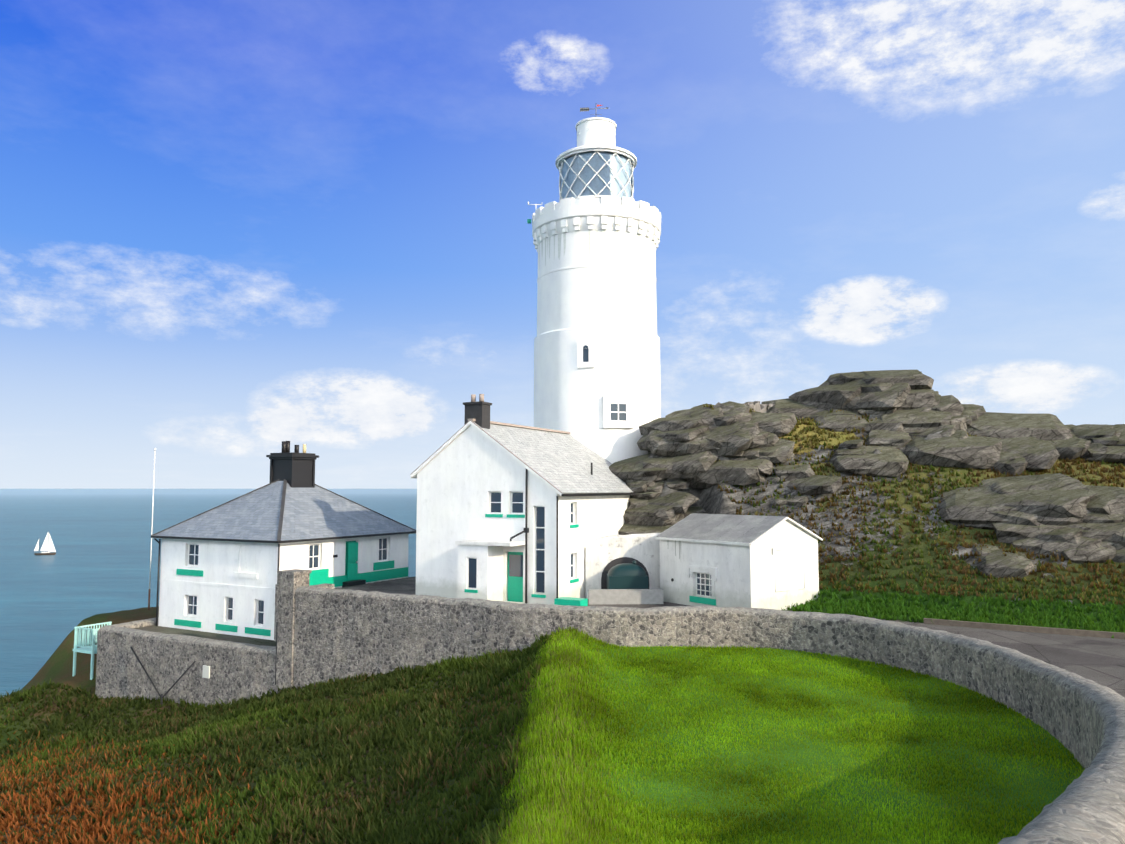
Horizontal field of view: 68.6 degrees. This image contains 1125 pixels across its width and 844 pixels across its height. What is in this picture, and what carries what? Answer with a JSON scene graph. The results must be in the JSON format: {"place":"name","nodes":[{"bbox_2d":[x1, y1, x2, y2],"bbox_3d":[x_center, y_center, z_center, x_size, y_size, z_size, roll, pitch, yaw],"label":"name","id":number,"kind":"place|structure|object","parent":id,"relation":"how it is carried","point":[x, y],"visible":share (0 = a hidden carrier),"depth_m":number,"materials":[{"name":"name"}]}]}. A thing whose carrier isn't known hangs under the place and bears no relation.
{"place":"outdoors","nodes":[
{"label":"outdoors","id":0,"kind":"place"},
{"bbox_2d":[0,489,416,696],"bbox_3d":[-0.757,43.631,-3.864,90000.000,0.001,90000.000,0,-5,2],"label":"sea water","id":1,"kind":"structure","parent":0,"point":[98,562],"depth_m":560.63,"materials":[{"name":"blue liquid"}]},
{"bbox_2d":[34,533,55,554],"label":"sailboat","id":2,"kind":"object","parent":1,"relation":"on","point":[49,547],"visible":0.9,"depth_m":539.38,"materials":[{"name":"white fabric"}]},
{"bbox_2d":[151,441,415,639],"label":"house","id":3,"kind":"structure","parent":0,"point":[221,566],"depth_m":40.03,"materials":[{"name":"white paint"}]},
{"bbox_2d":[274,569,334,693],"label":"pillar wall","id":4,"kind":"structure","parent":0,"point":[291,581],"depth_m":33.07,"materials":[{"name":"grey stone"}]},
{"bbox_2d":[0,402,1124,843],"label":"grass","id":5,"kind":"structure","parent":0,"point":[1100,660],"depth_m":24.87,"materials":[{"name":"green plant"}]},
{"bbox_2d":[72,622,111,679],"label":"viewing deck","id":6,"kind":"structure","parent":5,"relation":"on","point":[90,649],"depth_m":40.67,"materials":[{"name":"paint"}]},
{"bbox_2d":[103,617,158,627],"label":"terrace wall return","id":7,"kind":"object","parent":5,"relation":"on","point":[142,623],"visible":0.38,"depth_m":40.38,"materials":[{"name":"stone"}]},
{"bbox_2d":[148,448,155,609],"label":"flagpole","id":8,"kind":"object","parent":5,"relation":"on","point":[151,540],"visible":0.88,"depth_m":47.70,"materials":[{"name":"white metal"}]},
{"bbox_2d":[95,626,276,706],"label":"terrace wall","id":9,"kind":"structure","parent":5,"relation":"on","point":[238,670],"depth_m":35.95,"materials":[{"name":"stone"}]},
{"bbox_2d":[130,596,294,705],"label":"wall fittings","id":10,"kind":"object","parent":9,"relation":"attached to","point":[206,672],"depth_m":35.41,"materials":[{"name":"black metal"}]},
{"bbox_2d":[410,394,635,605],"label":"house","id":11,"kind":"structure","parent":5,"relation":"on","point":[513,513],"depth_m":35.54,"materials":[{"name":"white paint"}]},
{"bbox_2d":[527,105,660,463],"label":"lighthouse tower","id":12,"kind":"structure","parent":5,"relation":"on","point":[596,231],"depth_m":45.18,"materials":[{"name":"white paint"}]},
{"bbox_2d":[585,533,659,597],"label":"retaining wall","id":13,"kind":"structure","parent":5,"relation":"on","point":[601,553],"depth_m":36.03,"materials":[{"name":"white paint"}]},
{"bbox_2d":[588,589,663,604],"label":"bund wall","id":14,"kind":"structure","parent":5,"relation":"on","point":[625,596],"depth_m":34.14,"materials":[{"name":"concrete"}]},
{"bbox_2d":[292,586,1124,843],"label":"boundary wall","id":15,"kind":"structure","parent":5,"relation":"on","point":[344,633],"depth_m":26.72,"materials":[{"name":"stone"}]},
{"bbox_2d":[655,513,822,609],"bbox_3d":[7.355,5.746,34.636,4.616,3.670,5.200,4,-6,-38],"label":"hut","id":16,"kind":"object","parent":5,"relation":"on","point":[746,561],"visible":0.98,"depth_m":33.02,"materials":[{"name":"white paint"}]},
{"bbox_2d":[609,369,1124,577],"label":"rock outcrop","id":17,"kind":"object","parent":5,"relation":"on","point":[1074,520],"visible":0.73,"depth_m":39.23,"materials":[{"name":"grey stone"}]},
{"bbox_2d":[743,401,774,412],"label":"rock","id":18,"kind":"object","parent":17,"relation":"on","point":[757,406],"depth_m":44.39,"materials":[{"name":"grey stone"}]},
{"bbox_2d":[924,618,1124,638],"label":"road kerb","id":19,"kind":"structure","parent":5,"relation":"on","point":[1075,632],"depth_m":27.56,"materials":[{"name":"grey concrete"}]},
{"bbox_2d":[0,0,1124,488],"label":"sky","id":20,"kind":"structure","parent":0,"point":[231,231],"materials":[{"name":"blue"}]},
{"bbox_2d":[601,557,648,588],"bbox_3d":[2.758,6.723,35.122,2.600,1.800,1.600,0,-5,-2],"label":"oil tank","id":21,"kind":"object","parent":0,"point":[624,573],"visible":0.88,"depth_m":34.72,"materials":[{"name":"plastic"}]}
]}

